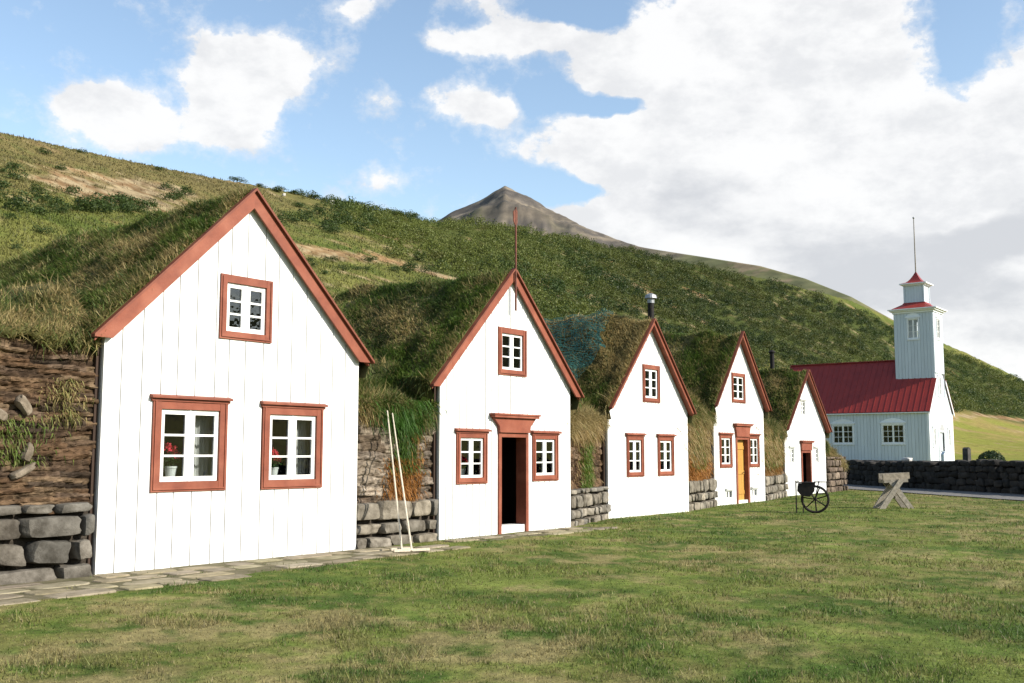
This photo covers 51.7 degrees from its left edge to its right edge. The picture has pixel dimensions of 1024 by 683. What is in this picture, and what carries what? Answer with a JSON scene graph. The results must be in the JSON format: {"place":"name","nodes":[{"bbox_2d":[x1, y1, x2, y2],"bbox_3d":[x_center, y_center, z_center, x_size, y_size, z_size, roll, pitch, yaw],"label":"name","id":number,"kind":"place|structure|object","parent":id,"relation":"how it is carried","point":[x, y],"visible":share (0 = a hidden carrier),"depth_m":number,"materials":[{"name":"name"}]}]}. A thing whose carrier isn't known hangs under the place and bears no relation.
{"place":"outdoors","nodes":[
{"label":"outdoors","id":0,"kind":"place"},
{"bbox_2d":[0,489,1023,682],"bbox_3d":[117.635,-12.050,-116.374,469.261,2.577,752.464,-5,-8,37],"label":"lawn","id":1,"kind":"structure","parent":0,"point":[269,633],"depth_m":10.91,"materials":[{"name":"green plant"}]},
{"bbox_2d":[0,271,107,584],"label":"turf wall","id":2,"kind":"structure","parent":1,"relation":"on","point":[48,375],"depth_m":13.70,"materials":[{"name":"soil"}]},
{"bbox_2d":[0,183,374,574],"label":"turf house","id":3,"kind":"structure","parent":1,"relation":"on","point":[225,312],"depth_m":16.10,"materials":[{"name":"white paint"}]},
{"bbox_2d":[163,441,180,476],"bbox_3d":[-4.976,1.715,15.330,0.240,0.544,0.358,-5,-8,37],"label":"flower pot","id":4,"kind":"object","parent":3,"relation":"on","point":[170,470],"visible":0.82,"depth_m":15.29,"materials":[{"name":"ceramic"}]},
{"bbox_2d":[149,394,232,492],"bbox_3d":[-4.693,1.475,15.372,0.190,1.390,1.390,-5,-8,37],"label":"window","id":5,"kind":"structure","parent":3,"relation":"in","point":[162,405],"depth_m":15.35,"materials":[{"name":"red paint"}]},
{"bbox_2d":[193,415,212,475],"bbox_3d":[-4.644,1.475,15.900,0.072,1.112,0.570,-5,-8,37],"label":"curtain","id":6,"kind":"object","parent":3,"relation":"hanging from","point":[203,445],"visible":0.53,"depth_m":15.90,"materials":[{"name":"grey fabric"}]},
{"bbox_2d":[219,273,272,342],"bbox_3d":[-4.137,-0.499,16.359,0.149,0.985,1.001,-5,-8,37],"label":"window","id":7,"kind":"structure","parent":3,"relation":"in","point":[227,281],"depth_m":16.33,"materials":[{"name":"red paint"}]},
{"bbox_2d":[271,447,281,474],"bbox_3d":[-3.811,1.920,16.846,0.298,0.477,0.260,2,-7,-22],"label":"flower pot","id":8,"kind":"object","parent":3,"relation":"on","point":[274,470],"visible":0.8,"depth_m":16.81,"materials":[{"name":"ceramic"}]},
{"bbox_2d":[260,401,327,488],"bbox_3d":[-3.522,1.655,16.917,0.190,1.380,1.360,-5,-8,37],"label":"window","id":9,"kind":"structure","parent":3,"relation":"in","point":[295,411],"depth_m":16.89,"materials":[{"name":"red paint"}]},
{"bbox_2d":[296,420,310,474],"bbox_3d":[-3.483,1.643,17.433,0.072,1.122,0.590,-5,-8,37],"label":"curtain","id":10,"kind":"object","parent":3,"relation":"hanging from","point":[303,428],"visible":0.39,"depth_m":17.45,"materials":[{"name":"grey fabric"}]},
{"bbox_2d":[0,527,597,599],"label":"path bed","id":11,"kind":"object","parent":1,"relation":"on","point":[244,571],"visible":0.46,"depth_m":14.71,"materials":[{"name":"grey gravel"}]},
{"bbox_2d":[0,527,616,605],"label":"flagstone path","id":12,"kind":"structure","parent":11,"relation":"on","point":[216,572],"depth_m":14.00,"materials":[{"name":"grey stone"}]},
{"bbox_2d":[387,410,409,550],"bbox_3d":[-2.073,2.321,17.970,0.362,2.343,1.126,3,-7,-30],"label":"hay rake","id":13,"kind":"object","parent":12,"relation":"on","point":[391,549],"visible":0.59,"depth_m":17.86,"materials":[{"name":"brown wood"}]},
{"bbox_2d":[392,413,429,551],"bbox_3d":[-1.977,2.336,17.919,0.622,2.305,1.426,4,-7,-31],"label":"hay rake","id":14,"kind":"object","parent":12,"relation":"on","point":[411,549],"visible":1,"depth_m":17.55,"materials":[{"name":"brown wood"}]},
{"bbox_2d":[356,351,449,548],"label":"turf wall","id":15,"kind":"structure","parent":1,"relation":"on","point":[414,415],"depth_m":18.94,"materials":[{"name":"stone"}]},
{"bbox_2d":[329,207,583,539],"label":"turf house","id":16,"kind":"structure","parent":1,"relation":"on","point":[481,355],"depth_m":21.73,"materials":[{"name":"white paint"}]},
{"bbox_2d":[461,455,467,474],"bbox_3d":[-0.960,2.414,20.667,0.251,0.454,0.389,-5,-8,37],"label":"flower pot","id":17,"kind":"object","parent":16,"relation":"on","point":[463,460],"visible":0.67,"depth_m":20.61,"materials":[{"name":"ceramic"}]},
{"bbox_2d":[462,440,478,474],"bbox_3d":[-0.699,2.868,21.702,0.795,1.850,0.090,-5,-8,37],"label":"window pane","id":18,"kind":"structure","parent":16,"relation":"in","point":[464,442],"depth_m":21.76,"materials":[{"name":"glass"}]},
{"bbox_2d":[454,428,491,483],"bbox_3d":[-0.797,2.226,20.581,0.190,1.080,1.051,-5,-8,37],"label":"window","id":19,"kind":"structure","parent":16,"relation":"in","point":[470,434],"depth_m":20.58,"materials":[{"name":"red paint"}]},
{"bbox_2d":[498,326,526,376],"bbox_3d":[-0.026,0.222,21.859,0.149,0.975,0.961,-5,-8,37],"label":"window","id":20,"kind":"structure","parent":16,"relation":"in","point":[521,371],"depth_m":21.87,"materials":[{"name":"red paint"}]},
{"bbox_2d":[531,430,561,480],"bbox_3d":[0.695,2.430,22.552,0.190,1.070,1.051,-5,-8,37],"label":"window","id":21,"kind":"structure","parent":16,"relation":"in","point":[537,436],"depth_m":22.55,"materials":[{"name":"red paint"}]},
{"bbox_2d":[566,390,612,526],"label":"turf wall","id":22,"kind":"structure","parent":1,"relation":"on","point":[589,497],"depth_m":24.77,"materials":[{"name":"plant"}]},
{"bbox_2d":[545,293,696,518],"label":"turf house","id":23,"kind":"structure","parent":1,"relation":"on","point":[630,379],"depth_m":28.16,"materials":[{"name":"white paint"}]},
{"bbox_2d":[543,308,613,380],"bbox_3d":[-0.334,0.382,29.854,6.863,2.471,2.174,-5,-8,37],"label":"roof netting","id":24,"kind":"object","parent":23,"relation":"on","point":[597,328],"visible":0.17,"depth_m":28.60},
{"bbox_2d":[625,433,646,476],"bbox_3d":[3.188,2.942,27.502,0.190,1.140,0.972,-5,-8,37],"label":"window","id":25,"kind":"structure","parent":23,"relation":"in","point":[630,437],"depth_m":27.51,"materials":[{"name":"red paint"}]},
{"bbox_2d":[642,364,660,402],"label":"window","id":26,"kind":"structure","parent":23,"relation":"in","point":[650,368],"depth_m":28.43,"materials":[{"name":"red paint"}]},
{"bbox_2d":[656,434,676,475],"bbox_3d":[4.174,3.081,28.805,0.190,1.140,1.002,-5,-8,37],"label":"window","id":27,"kind":"structure","parent":23,"relation":"in","point":[665,438],"depth_m":28.81,"materials":[{"name":"red paint"}]},
{"bbox_2d":[677,385,719,510],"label":"turf wall","id":28,"kind":"structure","parent":1,"relation":"on","point":[702,487],"depth_m":31.44,"materials":[{"name":"plant"}]},
{"bbox_2d":[662,329,771,505],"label":"turf house","id":29,"kind":"structure","parent":1,"relation":"on","point":[720,373],"depth_m":34.85,"materials":[{"name":"white paint"}]},
{"bbox_2d":[718,432,733,467],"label":"window","id":30,"kind":"structure","parent":29,"relation":"in","point":[727,436],"depth_m":33.84,"materials":[{"name":"red paint"}]},
{"bbox_2d":[725,488,734,498],"bbox_3d":[6.934,4.860,33.809,0.190,0.380,0.583,-5,-8,37],"label":"bench","id":31,"kind":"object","parent":29,"relation":"in","point":[729,490],"depth_m":33.78,"materials":[{"name":"white paint"}]},
{"bbox_2d":[731,372,745,402],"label":"window","id":32,"kind":"structure","parent":29,"relation":"in","point":[742,391],"depth_m":34.86,"materials":[{"name":"red paint"}]},
{"bbox_2d":[737,440,744,499],"bbox_3d":[7.483,4.217,34.756,0.128,1.970,0.786,-5,-8,37],"label":"door","id":33,"kind":"structure","parent":29,"relation":"in","point":[741,472],"depth_m":34.89,"materials":[{"name":"paint"}]},
{"bbox_2d":[749,433,759,466],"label":"window","id":34,"kind":"structure","parent":29,"relation":"in","point":[754,437],"depth_m":35.56,"materials":[{"name":"red paint"}]},
{"bbox_2d":[751,486,759,496],"bbox_3d":[8.085,5.022,35.329,0.190,0.380,0.543,-5,-8,37],"label":"bench","id":35,"kind":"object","parent":29,"relation":"in","point":[752,487],"depth_m":35.29,"materials":[{"name":"white paint"}]},
{"bbox_2d":[752,415,788,500],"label":"turf wall","id":36,"kind":"structure","parent":1,"relation":"on","point":[775,434],"depth_m":38.06,"materials":[{"name":"plant"}]},
{"bbox_2d":[758,350,832,495],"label":"turf house","id":37,"kind":"structure","parent":1,"relation":"on","point":[794,399],"depth_m":42.42,"materials":[{"name":"white paint"}]},
{"bbox_2d":[789,446,795,463],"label":"window","id":38,"kind":"structure","parent":37,"relation":"in","point":[791,448],"depth_m":41.12,"materials":[{"name":"white paint"}]},
{"bbox_2d":[800,398,806,415],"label":"window","id":39,"kind":"structure","parent":37,"relation":"in","point":[802,403],"depth_m":42.32,"materials":[{"name":"white paint"}]},
{"bbox_2d":[813,446,819,463],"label":"window","id":40,"kind":"structure","parent":37,"relation":"in","point":[815,447],"depth_m":43.14,"materials":[{"name":"white paint"}]},
{"bbox_2d":[795,481,829,512],"bbox_3d":[8.225,4.256,28.921,0.898,0.886,0.380,-2,-6,16],"label":"hand cart","id":41,"kind":"object","parent":1,"relation":"on","point":[803,489],"visible":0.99,"depth_m":28.84,"materials":[{"name":"black metal"}]},
{"bbox_2d":[825,439,849,491],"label":"turf wall","id":42,"kind":"structure","parent":1,"relation":"on","point":[836,475],"depth_m":45.21,"materials":[{"name":"stone"}]},
{"bbox_2d":[790,217,954,460],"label":"church","id":43,"kind":"structure","parent":1,"relation":"on","point":[900,407],"depth_m":78.03,"materials":[{"name":"paint"}]},
{"bbox_2d":[831,419,854,444],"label":"window","id":44,"kind":"structure","parent":43,"relation":"in","point":[842,422],"depth_m":78.66,"materials":[{"name":"paint"}]},
{"bbox_2d":[880,418,905,444],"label":"window","id":45,"kind":"structure","parent":43,"relation":"in","point":[892,422],"depth_m":76.45,"materials":[{"name":"paint"}]},
{"bbox_2d":[932,422,936,447],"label":"window","id":46,"kind":"structure","parent":43,"relation":"in","point":[934,426],"depth_m":75.90,"materials":[{"name":"paint"}]},
{"bbox_2d":[937,373,941,396],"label":"window","id":47,"kind":"structure","parent":43,"relation":"in","point":[939,375],"depth_m":77.85,"materials":[{"name":"paint"}]},
{"bbox_2d":[947,423,951,447],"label":"window","id":48,"kind":"structure","parent":43,"relation":"in","point":[948,425],"depth_m":78.93,"materials":[{"name":"paint"}]},
{"bbox_2d":[873,472,913,508],"bbox_3d":[11.283,4.445,31.327,1.062,1.138,0.630,0,-6,-2],"label":"trestle","id":49,"kind":"object","parent":1,"relation":"on","point":[892,482],"visible":0.91,"depth_m":31.13,"materials":[{"name":"grey wood"}]},
{"bbox_2d":[843,459,1023,493],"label":"stone wall","id":50,"kind":"structure","parent":1,"relation":"on","point":[990,475],"depth_m":45.84,"materials":[{"name":"black stone"}]},
{"bbox_2d":[941,451,950,460],"bbox_3d":[25.785,6.995,62.809,1.050,0.950,0.480,4,-7,-35],"label":"gravestone","id":51,"kind":"object","parent":1,"relation":"on","point":[945,455],"visible":0.49,"depth_m":62.70,"materials":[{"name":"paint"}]},
{"bbox_2d":[962,447,970,460],"bbox_3d":[23.572,6.057,54.767,0.480,1.150,0.720,4,-7,-35],"label":"gravestone","id":52,"kind":"object","parent":1,"relation":"on","point":[966,452],"visible":0.39,"depth_m":54.69,"materials":[{"name":"grey stone"}]},
{"bbox_2d":[976,450,1005,460],"bbox_3d":[24.208,6.001,53.485,1.635,1.028,1.634,-5,-8,37],"label":"bush","id":53,"kind":"object","parent":1,"relation":"on","point":[992,454],"visible":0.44,"depth_m":53.25,"materials":[{"name":"green plant"}]},
{"bbox_2d":[0,132,1023,460],"bbox_3d":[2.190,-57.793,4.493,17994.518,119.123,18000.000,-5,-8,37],"label":"hillside","id":54,"kind":"structure","parent":0,"point":[976,433],"depth_m":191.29,"materials":[{"name":"green plant"}]},
{"bbox_2d":[0,179,13,189],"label":"shrub","id":55,"kind":"object","parent":54,"relation":"on","point":[4,183],"visible":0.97,"depth_m":125.31,"materials":[{"name":"green plant"}]},
{"bbox_2d":[1,213,21,219],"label":"shrub","id":56,"kind":"object","parent":54,"relation":"on","point":[8,216],"visible":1,"depth_m":104.10,"materials":[{"name":"green plant"}]},
{"bbox_2d":[5,161,20,169],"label":"shrub","id":57,"kind":"object","parent":54,"relation":"on","point":[13,165],"visible":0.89,"depth_m":149.88,"materials":[{"name":"green plant"}]},
{"bbox_2d":[0,165,28,180],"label":"shrub","id":58,"kind":"object","parent":54,"relation":"on","point":[10,174],"visible":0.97,"depth_m":137.73,"materials":[{"name":"green plant"}]},
{"bbox_2d":[1,191,29,206],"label":"shrub","id":59,"kind":"object","parent":54,"relation":"on","point":[8,198],"visible":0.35,"depth_m":113.87,"materials":[{"name":"green plant"}]},
{"bbox_2d":[8,239,24,250],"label":"shrub","id":60,"kind":"object","parent":54,"relation":"on","point":[15,247],"visible":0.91,"depth_m":90.96,"materials":[{"name":"green plant"}]},
{"bbox_2d":[0,189,42,213],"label":"shrub","id":61,"kind":"object","parent":54,"relation":"on","point":[19,200],"visible":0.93,"depth_m":110.05,"materials":[{"name":"green plant"}]},
{"bbox_2d":[26,183,46,191],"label":"shrub","id":62,"kind":"object","parent":54,"relation":"on","point":[34,188],"visible":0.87,"depth_m":131.91,"materials":[{"name":"green plant"}]},
{"bbox_2d":[25,189,51,199],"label":"shrub","id":63,"kind":"object","parent":54,"relation":"on","point":[33,190],"visible":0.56,"depth_m":127.37,"materials":[{"name":"green plant"}]},
{"bbox_2d":[36,147,51,154],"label":"shrub","id":64,"kind":"object","parent":54,"relation":"on","point":[41,150],"visible":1,"depth_m":179.60,"materials":[{"name":"green plant"}]},
{"bbox_2d":[30,203,58,215],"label":"shrub","id":65,"kind":"object","parent":54,"relation":"on","point":[42,211],"visible":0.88,"depth_m":114.06,"materials":[{"name":"green plant"}]},
{"bbox_2d":[32,225,58,235],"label":"shrub","id":66,"kind":"object","parent":54,"relation":"on","point":[41,229],"visible":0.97,"depth_m":102.58,"materials":[{"name":"green plant"}]},
{"bbox_2d":[31,190,69,204],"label":"shrub","id":67,"kind":"object","parent":54,"relation":"on","point":[57,197],"visible":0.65,"depth_m":126.06,"materials":[{"name":"green plant"}]},
{"bbox_2d":[40,196,67,206],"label":"shrub","id":68,"kind":"object","parent":54,"relation":"on","point":[54,203],"visible":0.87,"depth_m":124.24,"materials":[{"name":"green plant"}]},
{"bbox_2d":[55,206,70,213],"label":"shrub","id":69,"kind":"object","parent":54,"relation":"on","point":[64,209],"visible":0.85,"depth_m":121.67,"materials":[{"name":"green plant"}]},
{"bbox_2d":[54,185,83,193],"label":"shrub","id":70,"kind":"object","parent":54,"relation":"on","point":[70,189],"visible":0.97,"depth_m":140.54,"materials":[{"name":"green plant"}]},
{"bbox_2d":[57,201,83,210],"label":"shrub","id":71,"kind":"object","parent":54,"relation":"on","point":[76,207],"visible":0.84,"depth_m":126.32,"materials":[{"name":"green plant"}]},
{"bbox_2d":[70,195,95,210],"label":"shrub","id":72,"kind":"object","parent":54,"relation":"on","point":[81,205],"visible":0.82,"depth_m":128.32,"materials":[{"name":"green plant"}]},
{"bbox_2d":[75,197,116,212],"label":"shrub","id":73,"kind":"object","parent":54,"relation":"on","point":[98,206],"visible":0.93,"depth_m":129.16,"materials":[{"name":"green plant"}]},
{"bbox_2d":[91,192,118,204],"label":"shrub","id":74,"kind":"object","parent":54,"relation":"on","point":[102,197],"visible":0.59,"depth_m":137.95,"materials":[{"name":"green plant"}]},
{"bbox_2d":[95,199,118,213],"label":"shrub","id":75,"kind":"object","parent":54,"relation":"on","point":[110,209],"visible":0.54,"depth_m":132.21,"materials":[{"name":"green plant"}]},
{"bbox_2d":[104,194,133,204],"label":"shrub","id":76,"kind":"object","parent":54,"relation":"on","point":[119,199],"visible":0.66,"depth_m":141.81,"materials":[{"name":"green plant"}]},
{"bbox_2d":[111,191,140,203],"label":"shrub","id":77,"kind":"object","parent":54,"relation":"on","point":[137,198],"visible":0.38,"depth_m":147.41,"materials":[{"name":"green plant"}]},
{"bbox_2d":[117,197,140,213],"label":"shrub","id":78,"kind":"object","parent":54,"relation":"on","point":[127,208],"visible":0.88,"depth_m":138.27,"materials":[{"name":"green plant"}]},
{"bbox_2d":[133,205,149,212],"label":"shrub","id":79,"kind":"object","parent":54,"relation":"on","point":[139,209],"visible":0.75,"depth_m":144.61,"materials":[{"name":"green plant"}]},
{"bbox_2d":[133,199,153,206],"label":"shrub","id":80,"kind":"object","parent":54,"relation":"on","point":[142,201],"visible":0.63,"depth_m":150.43,"materials":[{"name":"green plant"}]},
{"bbox_2d":[157,181,172,189],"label":"shrub","id":81,"kind":"object","parent":54,"relation":"on","point":[166,185],"visible":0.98,"depth_m":184.59,"materials":[{"name":"green plant"}]},
{"bbox_2d":[158,193,177,201],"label":"shrub","id":82,"kind":"object","parent":54,"relation":"on","point":[169,195],"visible":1,"depth_m":171.84,"materials":[{"name":"green plant"}]},
{"bbox_2d":[165,188,183,199],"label":"shrub","id":83,"kind":"object","parent":54,"relation":"on","point":[179,193],"visible":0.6,"depth_m":176.67,"materials":[{"name":"green plant"}]},
{"bbox_2d":[176,185,195,195],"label":"shrub","id":84,"kind":"object","parent":54,"relation":"on","point":[188,192],"visible":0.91,"depth_m":186.79,"materials":[{"name":"green plant"}]},
{"bbox_2d":[265,185,285,191],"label":"shrub","id":85,"kind":"object","parent":54,"relation":"on","point":[277,188],"visible":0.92,"depth_m":243.50,"materials":[{"name":"green plant"}]},
{"bbox_2d":[277,210,304,218],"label":"shrub","id":86,"kind":"object","parent":54,"relation":"on","point":[287,214],"visible":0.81,"depth_m":201.16,"materials":[{"name":"green plant"}]},
{"bbox_2d":[285,216,299,222],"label":"shrub","id":87,"kind":"object","parent":54,"relation":"on","point":[296,220],"visible":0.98,"depth_m":198.08,"materials":[{"name":"green plant"}]},
{"bbox_2d":[296,208,315,221],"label":"shrub","id":88,"kind":"object","parent":54,"relation":"on","point":[307,217],"visible":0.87,"depth_m":206.39,"materials":[{"name":"green plant"}]},
{"bbox_2d":[299,207,317,218],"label":"shrub","id":89,"kind":"object","parent":54,"relation":"on","point":[307,211],"visible":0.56,"depth_m":214.48,"materials":[{"name":"green plant"}]},
{"bbox_2d":[312,207,326,214],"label":"shrub","id":90,"kind":"object","parent":54,"relation":"on","point":[318,209],"visible":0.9,"depth_m":224.54,"materials":[{"name":"green plant"}]},
{"bbox_2d":[316,210,341,223],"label":"shrub","id":91,"kind":"object","parent":54,"relation":"on","point":[329,219],"visible":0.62,"depth_m":213.93,"materials":[{"name":"green plant"}]},
{"bbox_2d":[314,223,343,231],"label":"shrub","id":92,"kind":"object","parent":54,"relation":"on","point":[328,226],"visible":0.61,"depth_m":201.24,"materials":[{"name":"green plant"}]},
{"bbox_2d":[321,217,338,226],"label":"shrub","id":93,"kind":"object","parent":54,"relation":"on","point":[328,222],"visible":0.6,"depth_m":206.21,"materials":[{"name":"green plant"}]},
{"bbox_2d":[321,226,342,232],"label":"shrub","id":94,"kind":"object","parent":54,"relation":"on","point":[334,229],"visible":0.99,"depth_m":197.73,"materials":[{"name":"green plant"}]},
{"bbox_2d":[332,211,349,225],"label":"shrub","id":95,"kind":"object","parent":54,"relation":"on","point":[343,219],"visible":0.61,"depth_m":218.19,"materials":[{"name":"green plant"}]},
{"bbox_2d":[349,220,372,232],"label":"shrub","id":96,"kind":"object","parent":54,"relation":"on","point":[360,227],"visible":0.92,"depth_m":216.43,"materials":[{"name":"green plant"}]},
{"bbox_2d":[356,216,379,225],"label":"shrub","id":97,"kind":"object","parent":54,"relation":"on","point":[372,219],"visible":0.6,"depth_m":231.68,"materials":[{"name":"green plant"}]},
{"bbox_2d":[361,254,378,261],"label":"shrub","id":98,"kind":"object","parent":54,"relation":"on","point":[371,258],"visible":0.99,"depth_m":170.17,"materials":[{"name":"green plant"}]},
{"bbox_2d":[385,266,402,271],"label":"shrub","id":99,"kind":"object","parent":54,"relation":"on","point":[394,268],"visible":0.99,"depth_m":169.12,"materials":[{"name":"green plant"}]},
{"bbox_2d":[400,262,414,272],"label":"shrub","id":100,"kind":"object","parent":54,"relation":"on","point":[403,268],"visible":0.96,"depth_m":174.00,"materials":[{"name":"green plant"}]},
{"bbox_2d":[405,259,418,269],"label":"shrub","id":101,"kind":"object","parent":54,"relation":"on","point":[414,265],"visible":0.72,"depth_m":180.05,"materials":[{"name":"green plant"}]},
{"bbox_2d":[412,250,428,262],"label":"shrub","id":102,"kind":"object","parent":54,"relation":"on","point":[417,257],"visible":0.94,"depth_m":200.63,"materials":[{"name":"green plant"}]},
{"bbox_2d":[416,265,437,272],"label":"shrub","id":103,"kind":"object","parent":54,"relation":"on","point":[426,268],"visible":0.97,"depth_m":183.25,"materials":[{"name":"green plant"}]},
{"bbox_2d":[298,193,1023,416],"bbox_3d":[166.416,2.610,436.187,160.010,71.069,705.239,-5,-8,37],"label":"birch scrub","id":104,"kind":"object","parent":54,"relation":"on","point":[548,263],"visible":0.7,"depth_m":301.42,"materials":[{"name":"green plant"}]},
{"bbox_2d":[0,0,1023,380],"label":"sky","id":105,"kind":"structure","parent":0,"point":[806,139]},
{"bbox_2d":[436,186,893,320],"bbox_3d":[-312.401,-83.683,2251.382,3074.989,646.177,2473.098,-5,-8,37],"label":"mountain","id":106,"kind":"structure","parent":0,"point":[500,205],"depth_m":2098.49,"materials":[{"name":"grey stone"}]},
{"bbox_2d":[843,484,1023,499],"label":"gravel road","id":107,"kind":"structure","parent":0,"point":[964,493],"depth_m":43.14,"materials":[{"name":"grey gravel"}]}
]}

